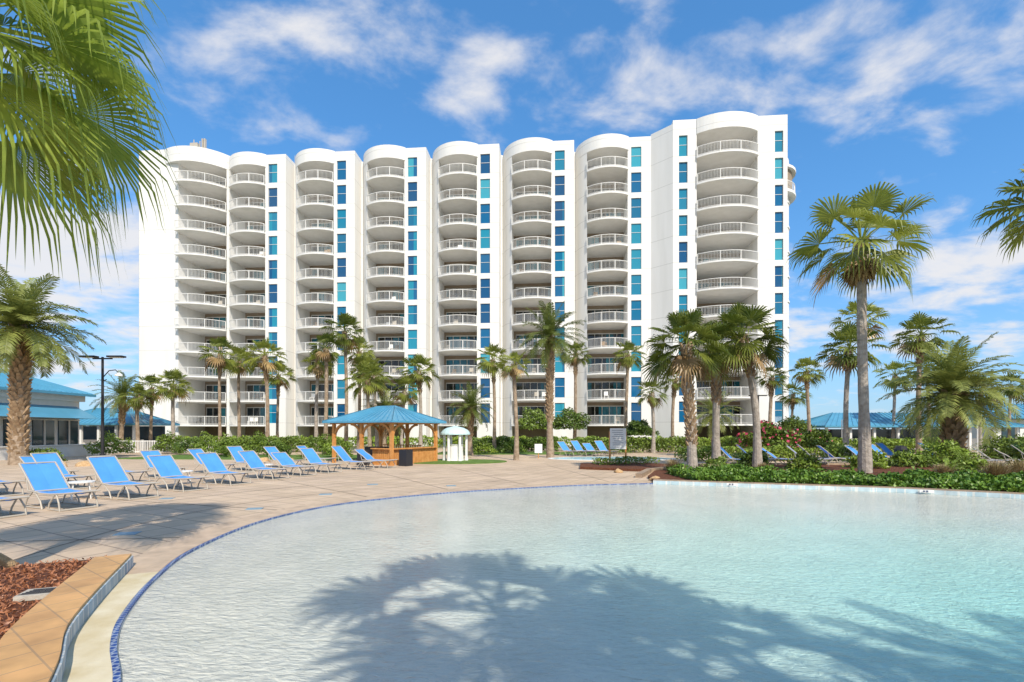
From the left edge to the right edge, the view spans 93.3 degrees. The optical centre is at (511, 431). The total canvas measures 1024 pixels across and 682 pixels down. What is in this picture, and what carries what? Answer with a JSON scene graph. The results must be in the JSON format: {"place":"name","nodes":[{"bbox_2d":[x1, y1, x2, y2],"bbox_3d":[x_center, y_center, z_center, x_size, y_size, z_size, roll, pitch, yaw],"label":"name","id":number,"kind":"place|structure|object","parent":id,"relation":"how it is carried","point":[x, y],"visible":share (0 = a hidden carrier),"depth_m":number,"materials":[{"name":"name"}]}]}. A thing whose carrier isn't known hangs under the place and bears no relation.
{"place":"outdoors","nodes":[
{"label":"outdoors","id":0,"kind":"place"},
{"bbox_2d":[62,572,157,681],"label":"pool gutter","id":1,"kind":"object","parent":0,"point":[88,658],"visible":0.39,"depth_m":4.20,"materials":[{"name":"concrete"}]},
{"bbox_2d":[110,483,652,681],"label":"pool tile line","id":2,"kind":"object","parent":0,"point":[116,671],"visible":1,"depth_m":6.23,"materials":[{"name":"tile"}]},
{"bbox_2d":[127,481,649,573],"bbox_3d":[-1.652,1.802,10.297,7.422,0.015,17.647,0,0,21],"label":"pool rim band","id":3,"kind":"object","parent":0,"point":[158,559],"visible":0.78,"depth_m":8.73,"materials":[{"name":"concrete"}]},
{"bbox_2d":[118,445,745,634],"bbox_3d":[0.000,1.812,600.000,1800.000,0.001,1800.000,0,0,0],"label":"ground","id":4,"kind":"structure","parent":0,"point":[440,447],"depth_m":53.47,"materials":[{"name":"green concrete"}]},
{"bbox_2d":[176,435,743,447],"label":"foundation hedge","id":5,"kind":"object","parent":4,"relation":"on","point":[728,440],"visible":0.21,"depth_m":54.26,"materials":[{"name":"green plant"}]},
{"bbox_2d":[816,419,1023,450],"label":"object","id":6,"kind":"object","parent":4,"relation":"on","point":[972,437],"visible":0.08,"depth_m":44.67,"materials":[{"name":"white paint"}]},
{"bbox_2d":[799,404,1023,427],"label":"metal roof","id":7,"kind":"structure","parent":6,"relation":"on","point":[831,420],"depth_m":45.88,"materials":[{"name":"metal"}]},
{"bbox_2d":[814,427,1019,447],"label":"openings","id":8,"kind":"object","parent":6,"relation":"in","point":[880,433],"visible":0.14,"depth_m":49.40,"materials":[{"name":"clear glass"}]},
{"bbox_2d":[139,111,795,446],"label":"condominium tower","id":9,"kind":"structure","parent":0,"point":[449,258],"depth_m":59.19,"materials":[{"name":"white paint"}]},
{"bbox_2d":[207,165,738,424],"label":"sliding doors","id":10,"kind":"structure","parent":9,"relation":"in","point":[261,323],"depth_m":61.53,"materials":[{"name":"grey glass"}]},
{"bbox_2d":[269,131,781,422],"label":"windows","id":11,"kind":"structure","parent":9,"relation":"in","point":[635,151],"depth_m":57.59,"materials":[{"name":"teal glass"}]},
{"bbox_2d":[0,449,1004,681],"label":"pool deck","id":12,"kind":"structure","parent":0,"point":[18,540],"depth_m":13.95,"materials":[{"name":"concrete"}]},
{"bbox_2d":[0,555,106,638],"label":"mulch bed","id":13,"kind":"object","parent":12,"relation":"on","point":[16,614],"visible":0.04,"depth_m":5.46,"materials":[{"name":"wood"}]},
{"bbox_2d":[13,587,55,601],"bbox_3d":[-4.860,1.677,5.000,0.340,0.056,0.260,0,0,-20],"label":"drain grate","id":14,"kind":"object","parent":13,"relation":"on","point":[34,594],"visible":0.69,"depth_m":4.90,"materials":[{"name":"stone"}]},
{"bbox_2d":[0,0,181,292],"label":"fan palm tree","id":15,"kind":"object","parent":13,"relation":"on","point":[76,34],"visible":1,"depth_m":4.93,"materials":[{"name":"green plant"}]},
{"bbox_2d":[0,263,106,464],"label":"date palm tree","id":16,"kind":"object","parent":12,"relation":"on","point":[21,312],"visible":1,"depth_m":25.73,"materials":[{"name":"green plant"}]},
{"bbox_2d":[0,389,112,459],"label":"walls","id":17,"kind":"structure","parent":12,"relation":"on","point":[68,449],"depth_m":35.00,"materials":[{"name":"paint"}]},
{"bbox_2d":[3,419,77,445],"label":"windows","id":18,"kind":"structure","parent":17,"relation":"attached to","point":[37,432],"depth_m":35.54,"materials":[{"name":"grey glass"}]},
{"bbox_2d":[0,368,97,418],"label":"metal roof","id":19,"kind":"structure","parent":17,"relation":"on","point":[42,386],"depth_m":35.36,"materials":[{"name":"metal"}]},
{"bbox_2d":[18,461,100,511],"bbox_3d":[-10.769,1.285,11.498,2.015,1.049,0.745,0,0,24],"label":"lounge chair","id":20,"kind":"object","parent":12,"relation":"on","point":[45,478],"visible":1,"depth_m":11.64,"materials":[{"name":"blue fabric"}]},
{"bbox_2d":[30,452,94,488],"bbox_3d":[-14.268,1.254,15.371,2.018,1.110,0.745,0,0,19],"label":"lounge chair","id":21,"kind":"object","parent":12,"relation":"on","point":[46,457],"visible":0.48,"depth_m":15.65,"materials":[{"name":"blue fabric"}]},
{"bbox_2d":[0,553,131,681],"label":"sandstone curb","id":22,"kind":"structure","parent":12,"relation":"on","point":[31,642],"depth_m":4.03,"materials":[{"name":"stone"}]},
{"bbox_2d":[51,556,132,681],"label":"curb tile","id":23,"kind":"object","parent":22,"relation":"attached to","point":[89,607],"visible":0.99,"depth_m":4.56,"materials":[{"name":"tile"}]},
{"bbox_2d":[79,355,125,455],"bbox_3d":[-25.400,-1.435,30.000,2.650,6.470,0.440,0,0,0],"label":"street lamp","id":24,"kind":"object","parent":12,"relation":"on","point":[102,453],"visible":0.92,"depth_m":29.94,"materials":[{"name":"metal"}]},
{"bbox_2d":[83,430,135,454],"bbox_3d":[-28.879,0.792,34.920,3.159,1.786,2.773,0,0,0],"label":"shrub","id":25,"kind":"object","parent":12,"relation":"on","point":[115,442],"visible":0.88,"depth_m":34.70,"materials":[{"name":"green plant"}]},
{"bbox_2d":[89,370,149,448],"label":"date palm tree","id":26,"kind":"object","parent":12,"relation":"on","point":[119,388],"visible":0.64,"depth_m":41.78,"materials":[{"name":"green plant"}]},
{"bbox_2d":[86,455,160,499],"bbox_3d":[-10.631,1.254,13.233,2.018,1.110,0.745,0,0,22],"label":"lounge chair","id":27,"kind":"object","parent":12,"relation":"on","point":[109,471],"visible":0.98,"depth_m":13.37,"materials":[{"name":"blue fabric"}]},
{"bbox_2d":[79,408,179,450],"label":"poolside pavilion","id":28,"kind":"structure","parent":12,"relation":"on","point":[89,430],"depth_m":46.33,"materials":[{"name":"blue paint"}]},
{"bbox_2d":[115,382,159,452],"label":"fan palm tree","id":29,"kind":"object","parent":12,"relation":"on","point":[136,404],"visible":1,"depth_m":39.88,"materials":[{"name":"green plant"}]},
{"bbox_2d":[132,373,171,449],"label":"fan palm tree","id":30,"kind":"object","parent":12,"relation":"on","point":[147,379],"visible":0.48,"depth_m":44.88,"materials":[{"name":"green plant"}]},
{"bbox_2d":[149,431,184,451],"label":"shrub","id":31,"kind":"object","parent":12,"relation":"on","point":[161,444],"visible":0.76,"depth_m":37.66,"materials":[{"name":"green plant"}]},
{"bbox_2d":[147,368,193,450],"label":"fan palm tree","id":32,"kind":"object","parent":12,"relation":"on","point":[175,391],"visible":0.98,"depth_m":41.83,"materials":[{"name":"green plant"}]},
{"bbox_2d":[147,455,209,491],"bbox_3d":[-10.337,1.285,14.978,2.015,1.049,0.745,0,0,25],"label":"lounge chair","id":33,"kind":"object","parent":12,"relation":"on","point":[166,466],"visible":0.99,"depth_m":15.13,"materials":[{"name":"blue fabric"}]},
{"bbox_2d":[189,431,223,451],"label":"shrub","id":34,"kind":"object","parent":12,"relation":"on","point":[203,444],"visible":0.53,"depth_m":35.63,"materials":[{"name":"green plant"}]},
{"bbox_2d":[196,336,242,440],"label":"fan palm tree","id":35,"kind":"object","parent":12,"relation":"on","point":[219,363],"visible":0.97,"depth_m":39.89,"materials":[{"name":"green plant"}]},
{"bbox_2d":[196,452,252,485],"bbox_3d":[-9.916,1.285,16.671,2.015,1.049,0.745,0,0,26],"label":"lounge chair","id":36,"kind":"object","parent":12,"relation":"on","point":[212,463],"visible":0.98,"depth_m":16.84,"materials":[{"name":"blue fabric"}]},
{"bbox_2d":[115,455,356,459],"bbox_3d":[-16.500,1.782,33.000,19.000,0.043,6.000,0,0,0],"label":"lawn patch","id":37,"kind":"object","parent":12,"relation":"on","point":[222,457],"visible":0.33,"depth_m":32.25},
{"bbox_2d":[241,430,277,453],"bbox_3d":[-18.508,0.746,36.050,2.832,1.843,2.578,0,0,0],"label":"shrub","id":38,"kind":"object","parent":37,"relation":"on","point":[252,445],"visible":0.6,"depth_m":35.58,"materials":[{"name":"green plant"}]},
{"bbox_2d":[222,346,256,438],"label":"fan palm tree","id":39,"kind":"object","parent":12,"relation":"on","point":[239,370],"visible":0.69,"depth_m":42.89,"materials":[{"name":"green plant"}]},
{"bbox_2d":[155,435,331,451],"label":"hedge","id":40,"kind":"object","parent":12,"relation":"on","point":[293,441],"visible":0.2,"depth_m":41.56,"materials":[{"name":"green plant"}]},
{"bbox_2d":[238,337,288,439],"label":"fan palm tree","id":41,"kind":"object","parent":12,"relation":"on","point":[265,365],"visible":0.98,"depth_m":39.87,"materials":[{"name":"green plant"}]},
{"bbox_2d":[238,450,290,479],"bbox_3d":[-9.432,1.285,18.415,2.015,1.049,0.745,0,0,23],"label":"lounge chair","id":42,"kind":"object","parent":12,"relation":"on","point":[252,460],"visible":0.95,"depth_m":18.56,"materials":[{"name":"blue fabric"}]},
{"bbox_2d":[260,363,298,436],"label":"fan palm tree","id":43,"kind":"object","parent":12,"relation":"on","point":[277,381],"visible":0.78,"depth_m":44.90,"materials":[{"name":"green plant"}]},
{"bbox_2d":[271,452,317,476],"bbox_3d":[-8.939,1.346,19.832,2.007,0.927,0.745,0,0,28],"label":"lounge chair","id":44,"kind":"object","parent":12,"relation":"on","point":[284,459],"visible":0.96,"depth_m":20.01,"materials":[{"name":"blue fabric"}]},
{"bbox_2d":[0,466,613,559],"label":"deck expansion joints","id":45,"kind":"object","parent":12,"relation":"on","point":[226,506],"visible":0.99,"depth_m":11.99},
{"bbox_2d":[299,349,334,449],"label":"fan palm tree","id":46,"kind":"object","parent":12,"relation":"on","point":[317,371],"visible":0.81,"depth_m":40.88,"materials":[{"name":"green plant"}]},
{"bbox_2d":[299,448,343,473],"bbox_3d":[-8.370,1.285,21.227,2.015,1.049,0.745,0,0,29],"label":"lounge chair","id":47,"kind":"object","parent":12,"relation":"on","point":[311,456],"visible":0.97,"depth_m":21.42,"materials":[{"name":"blue fabric"}]},
{"bbox_2d":[308,332,345,453],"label":"fan palm tree","id":48,"kind":"object","parent":12,"relation":"on","point":[326,355],"visible":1,"depth_m":37.87,"materials":[{"name":"green plant"}]},
{"bbox_2d":[319,312,366,447],"bbox_3d":[-13.879,-4.034,40.110,3.980,11.712,3.838,0,0,0],"label":"fan palm tree","id":49,"kind":"object","parent":12,"relation":"on","point":[346,321],"visible":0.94,"depth_m":39.87,"materials":[{"name":"green plant"}]},
{"bbox_2d":[331,446,374,469],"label":"lounge chair","id":50,"kind":"object","parent":12,"relation":"on","point":[342,454],"visible":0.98,"depth_m":22.82,"materials":[{"name":"blue fabric"}]},
{"bbox_2d":[340,336,374,448],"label":"fan palm tree","id":51,"kind":"object","parent":12,"relation":"on","point":[360,353],"visible":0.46,"depth_m":43.84,"materials":[{"name":"green plant"}]},
{"bbox_2d":[342,359,388,446],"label":"fan palm tree","id":52,"kind":"object","parent":12,"relation":"on","point":[377,386],"visible":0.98,"depth_m":35.81,"materials":[{"name":"green plant"}]},
{"bbox_2d":[322,405,446,465],"bbox_3d":[-7.109,0.168,27.614,5.868,3.264,4.792,0,0,30],"label":"gazebo","id":53,"kind":"object","parent":12,"relation":"on","point":[387,416],"visible":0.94,"depth_m":26.65,"materials":[{"name":"brown wood"}]},
{"bbox_2d":[388,376,420,447],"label":"fan palm tree","id":54,"kind":"object","parent":12,"relation":"on","point":[403,397],"visible":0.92,"depth_m":39.86,"materials":[{"name":"green plant"}]},
{"bbox_2d":[394,353,440,446],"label":"fan palm tree","id":55,"kind":"object","parent":12,"relation":"on","point":[418,376],"visible":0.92,"depth_m":41.81,"materials":[{"name":"green plant"}]},
{"bbox_2d":[413,459,506,463],"bbox_3d":[-3.600,1.776,28.300,6.600,0.053,4.000,0,0,0],"label":"lawn patch","id":56,"kind":"object","parent":12,"relation":"on","point":[473,461],"visible":0.62,"depth_m":27.35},
{"bbox_2d":[440,426,469,460],"bbox_3d":[-3.400,0.740,29.000,1.800,2.120,1.800,0,0,0],"label":"domed shower kiosk","id":57,"kind":"object","parent":56,"relation":"on","point":[454,452],"visible":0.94,"depth_m":28.54,"materials":[{"name":"white paint"}]},
{"bbox_2d":[448,381,495,454],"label":"date palm tree","id":58,"kind":"object","parent":12,"relation":"on","point":[471,413],"visible":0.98,"depth_m":35.78,"materials":[{"name":"green plant"}]},
{"bbox_2d":[474,342,506,447],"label":"fan palm tree","id":59,"kind":"object","parent":12,"relation":"on","point":[490,367],"visible":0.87,"depth_m":41.85,"materials":[{"name":"green plant"}]},
{"bbox_2d":[496,351,531,459],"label":"fan palm tree","id":60,"kind":"object","parent":12,"relation":"on","point":[514,372],"visible":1,"depth_m":29.89,"materials":[{"name":"green plant"}]},
{"bbox_2d":[472,435,558,451],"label":"hedge","id":61,"kind":"object","parent":12,"relation":"on","point":[532,442],"visible":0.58,"depth_m":42.00,"materials":[{"name":"green plant"}]},
{"bbox_2d":[518,407,558,429],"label":"round shrub","id":62,"kind":"object","parent":61,"relation":"on","point":[532,423],"visible":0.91,"depth_m":42.22,"materials":[{"name":"green plant"}]},
{"bbox_2d":[514,301,587,457],"bbox_3d":[2.588,-3.555,32.999,5.165,10.762,4.636,0,0,-30],"label":"date palm tree","id":63,"kind":"object","parent":12,"relation":"on","point":[551,344],"visible":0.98,"depth_m":32.77,"materials":[{"name":"green plant"}]},
{"bbox_2d":[553,406,591,429],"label":"round shrub","id":64,"kind":"object","parent":12,"relation":"on","point":[580,422],"visible":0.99,"depth_m":42.76,"materials":[{"name":"green plant"}]},
{"bbox_2d":[560,341,591,450],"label":"fan palm tree","id":65,"kind":"object","parent":12,"relation":"on","point":[573,362],"visible":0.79,"depth_m":43.87,"materials":[{"name":"green plant"}]},
{"bbox_2d":[580,462,667,471],"bbox_3d":[5.550,1.741,24.148,5.384,0.122,4.327,0,0,-36],"label":"planting bed","id":66,"kind":"object","parent":12,"relation":"on","point":[636,467],"visible":0.76,"depth_m":22.96,"materials":[{"name":"soil"}]},
{"bbox_2d":[609,428,626,462],"bbox_3d":[5.600,0.825,25.580,0.920,1.950,0.120,0,0,0],"label":"pool rules sign","id":67,"kind":"object","parent":66,"relation":"on","point":[617,438],"visible":0.97,"depth_m":25.53,"materials":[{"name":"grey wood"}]},
{"bbox_2d":[592,456,659,464],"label":"shrubs","id":68,"kind":"object","parent":66,"relation":"on","point":[627,459],"visible":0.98,"depth_m":24.54,"materials":[{"name":"green plant"}]},
{"bbox_2d":[611,340,646,450],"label":"fan palm tree","id":69,"kind":"object","parent":12,"relation":"on","point":[627,363],"visible":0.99,"depth_m":41.88,"materials":[{"name":"green plant"}]},
{"bbox_2d":[570,435,703,452],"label":"hedge","id":70,"kind":"object","parent":12,"relation":"on","point":[642,443],"visible":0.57,"depth_m":40.41,"materials":[{"name":"green plant"}]},
{"bbox_2d":[625,419,659,435],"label":"round shrub","id":71,"kind":"object","parent":70,"relation":"on","point":[640,428],"visible":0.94,"depth_m":40.32,"materials":[{"name":"green plant"}]},
{"bbox_2d":[636,380,668,452],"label":"fan palm tree","id":72,"kind":"object","parent":12,"relation":"on","point":[652,401],"visible":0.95,"depth_m":39.87,"materials":[{"name":"green plant"}]},
{"bbox_2d":[659,371,681,450],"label":"fan palm tree","id":73,"kind":"object","parent":12,"relation":"on","point":[674,386],"visible":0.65,"depth_m":43.87,"materials":[{"name":"green plant"}]},
{"bbox_2d":[674,445,814,460],"bbox_3d":[14.000,1.344,29.247,8.192,1.088,1.780,0,0,-3],"label":"hedge","id":74,"kind":"object","parent":12,"relation":"on","point":[785,450],"visible":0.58,"depth_m":28.89,"materials":[{"name":"green plant"}]},
{"bbox_2d":[736,420,804,448],"bbox_3d":[17.047,0.239,31.965,4.080,2.004,3.340,0,0,28],"label":"oleander shrub","id":75,"kind":"object","parent":12,"relation":"on","point":[772,434],"visible":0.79,"depth_m":31.22,"materials":[{"name":"green plant"}]},
{"bbox_2d":[755,364,787,422],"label":"fan palm tree","id":76,"kind":"object","parent":12,"relation":"on","point":[772,385],"visible":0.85,"depth_m":41.87,"materials":[{"name":"green plant"}]},
{"bbox_2d":[773,381,812,438],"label":"fan palm tree","id":77,"kind":"object","parent":12,"relation":"on","point":[792,401],"visible":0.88,"depth_m":47.82,"materials":[{"name":"green plant"}]},
{"bbox_2d":[777,415,819,433],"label":"round shrub","id":78,"kind":"object","parent":12,"relation":"on","point":[793,423],"visible":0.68,"depth_m":45.21,"materials":[{"name":"green plant"}]},
{"bbox_2d":[788,357,827,430],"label":"fan palm tree","id":79,"kind":"object","parent":12,"relation":"on","point":[805,377],"visible":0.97,"depth_m":41.87,"materials":[{"name":"green plant"}]},
{"bbox_2d":[793,429,832,448],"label":"oleander shrub","id":80,"kind":"object","parent":12,"relation":"on","point":[814,439],"visible":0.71,"depth_m":32.37,"materials":[{"name":"green plant"}]},
{"bbox_2d":[648,465,1014,491],"bbox_3d":[17.490,1.757,17.630,25.019,0.094,13.740,0,0,0],"label":"planting bed","id":81,"kind":"object","parent":12,"relation":"on","point":[661,474],"visible":0.11,"depth_m":20.99,"materials":[{"name":"soil"}]},
{"bbox_2d":[639,308,734,467],"bbox_3d":[7.346,-1.747,20.556,3.945,7.134,3.963,0,0,0],"label":"sabal palm tree","id":82,"kind":"object","parent":81,"relation":"on","point":[684,362],"visible":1,"depth_m":20.35,"materials":[{"name":"green plant"}]},
{"bbox_2d":[679,323,753,458],"bbox_3d":[9.645,-1.686,23.019,3.335,7.028,3.512,0,0,0],"label":"sabal palm tree","id":83,"kind":"object","parent":81,"relation":"on","point":[716,393],"visible":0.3,"depth_m":22.84,"materials":[{"name":"green plant"}]},
{"bbox_2d":[693,302,789,466],"bbox_3d":[10.512,-2.103,22.162,4.153,7.848,3.971,0,0,43],"label":"sabal palm tree","id":84,"kind":"object","parent":81,"relation":"on","point":[740,316],"visible":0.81,"depth_m":21.77,"materials":[{"name":"green plant"}]},
{"bbox_2d":[784,449,823,469],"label":"shrub","id":85,"kind":"object","parent":81,"relation":"on","point":[805,459],"visible":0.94,"depth_m":21.25,"materials":[{"name":"green plant"}]},
{"bbox_2d":[665,463,1023,492],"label":"groundcover planting","id":86,"kind":"object","parent":81,"relation":"on","point":[959,480],"visible":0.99,"depth_m":15.56,"materials":[{"name":"green plant"}]},
{"bbox_2d":[786,181,936,472],"bbox_3d":[14.210,-3.939,19.914,5.005,11.524,5.185,0,0,-20],"label":"fan palm tree","id":87,"kind":"object","parent":81,"relation":"on","point":[860,265],"visible":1,"depth_m":19.67,"materials":[{"name":"green plant"}]},
{"bbox_2d":[841,450,890,468],"bbox_3d":[16.474,1.227,22.477,1.916,1.095,1.686,0,0,0],"label":"shrub","id":88,"kind":"object","parent":81,"relation":"on","point":[881,461],"visible":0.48,"depth_m":22.21,"materials":[{"name":"green plant"}]},
{"bbox_2d":[885,449,937,467],"bbox_3d":[19.322,1.305,23.437,2.080,0.940,1.977,0,0,0],"label":"shrub","id":89,"kind":"object","parent":81,"relation":"on","point":[904,456],"visible":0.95,"depth_m":23.07,"materials":[{"name":"green plant"}]},
{"bbox_2d":[910,437,980,464],"bbox_3d":[21.374,1.014,24.069,3.068,1.413,2.392,0,0,0],"label":"shrub","id":90,"kind":"object","parent":81,"relation":"on","point":[944,448],"visible":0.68,"depth_m":23.74,"materials":[{"name":"green plant"}]},
{"bbox_2d":[968,459,1016,475],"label":"ornamental grass tuft","id":91,"kind":"object","parent":81,"relation":"on","point":[996,469],"visible":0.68,"depth_m":17.48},
{"bbox_2d":[970,164,1023,263],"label":"fan palm tree","id":92,"kind":"object","parent":81,"relation":"on","point":[1017,229],"visible":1,"depth_m":15.93,"materials":[{"name":"green plant"}]},
{"bbox_2d":[819,440,857,461],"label":"shrub","id":93,"kind":"object","parent":12,"relation":"on","point":[840,448],"visible":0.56,"depth_m":26.74,"materials":[{"name":"green plant"}]},
{"bbox_2d":[814,321,892,452],"bbox_3d":[21.054,-2.474,30.120,3.770,8.591,4.070,0,0,0],"label":"fan palm tree","id":94,"kind":"object","parent":12,"relation":"on","point":[846,360],"visible":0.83,"depth_m":29.85,"materials":[{"name":"green plant"}]},
{"bbox_2d":[774,436,939,454],"bbox_3d":[25.752,1.101,36.231,12.706,1.620,2.075,0,0,-2],"label":"hedge","id":95,"kind":"object","parent":12,"relation":"on","point":[908,443],"visible":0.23,"depth_m":35.83,"materials":[{"name":"green plant"}]},
{"bbox_2d":[830,300,890,343],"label":"fan palm tree","id":96,"kind":"object","parent":12,"relation":"on","point":[852,306],"visible":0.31,"depth_m":39.72,"materials":[{"name":"green plant"}]},
{"bbox_2d":[872,361,916,448],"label":"fan palm tree","id":97,"kind":"object","parent":12,"relation":"on","point":[894,365],"visible":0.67,"depth_m":44.86,"materials":[{"name":"green plant"}]},
{"bbox_2d":[888,311,961,453],"bbox_3d":[27.105,-3.024,32.096,3.455,9.691,3.914,0,0,0],"label":"fan palm tree","id":98,"kind":"object","parent":12,"relation":"on","point":[921,322],"visible":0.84,"depth_m":31.80,"materials":[{"name":"green plant"}]},
{"bbox_2d":[872,332,1023,464],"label":"date palm tree","id":99,"kind":"object","parent":12,"relation":"on","point":[954,382],"visible":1,"depth_m":25.33,"materials":[{"name":"green plant"}]},
{"bbox_2d":[979,432,1023,459],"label":"shrub","id":100,"kind":"object","parent":12,"relation":"on","point":[1006,441],"visible":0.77,"depth_m":25.86,"materials":[{"name":"green plant"}]},
{"bbox_2d":[992,373,1023,438],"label":"fan palm tree","id":101,"kind":"object","parent":12,"relation":"on","point":[1009,393],"visible":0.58,"depth_m":44.81,"materials":[{"name":"green plant"}]},
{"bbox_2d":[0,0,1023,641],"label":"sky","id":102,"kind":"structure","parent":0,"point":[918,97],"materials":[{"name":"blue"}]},
{"bbox_2d":[117,484,1023,681],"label":"pool floor","id":103,"kind":"structure","parent":0,"point":[344,649],"depth_m":6.35,"materials":[{"name":"paint"}]},
{"bbox_2d":[117,484,1023,681],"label":"pool water","id":104,"kind":"structure","parent":0,"point":[740,515],"depth_m":8.02,"materials":[{"name":"liquid"}]},
{"bbox_2d":[695,388,740,455],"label":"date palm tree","id":105,"kind":"object","parent":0,"point":[709,420],"visible":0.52,"depth_m":33.63,"materials":[{"name":"green plant"}]},
{"bbox_2d":[653,480,1023,498],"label":"pool wall tile","id":106,"kind":"object","parent":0,"point":[936,492],"visible":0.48,"depth_m":14.74,"materials":[{"name":"tile"}]},
{"bbox_2d":[653,479,1023,494],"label":"pool wall coping","id":107,"kind":"object","parent":106,"relation":"on","point":[843,486],"visible":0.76,"depth_m":14.94,"materials":[{"name":"concrete"}]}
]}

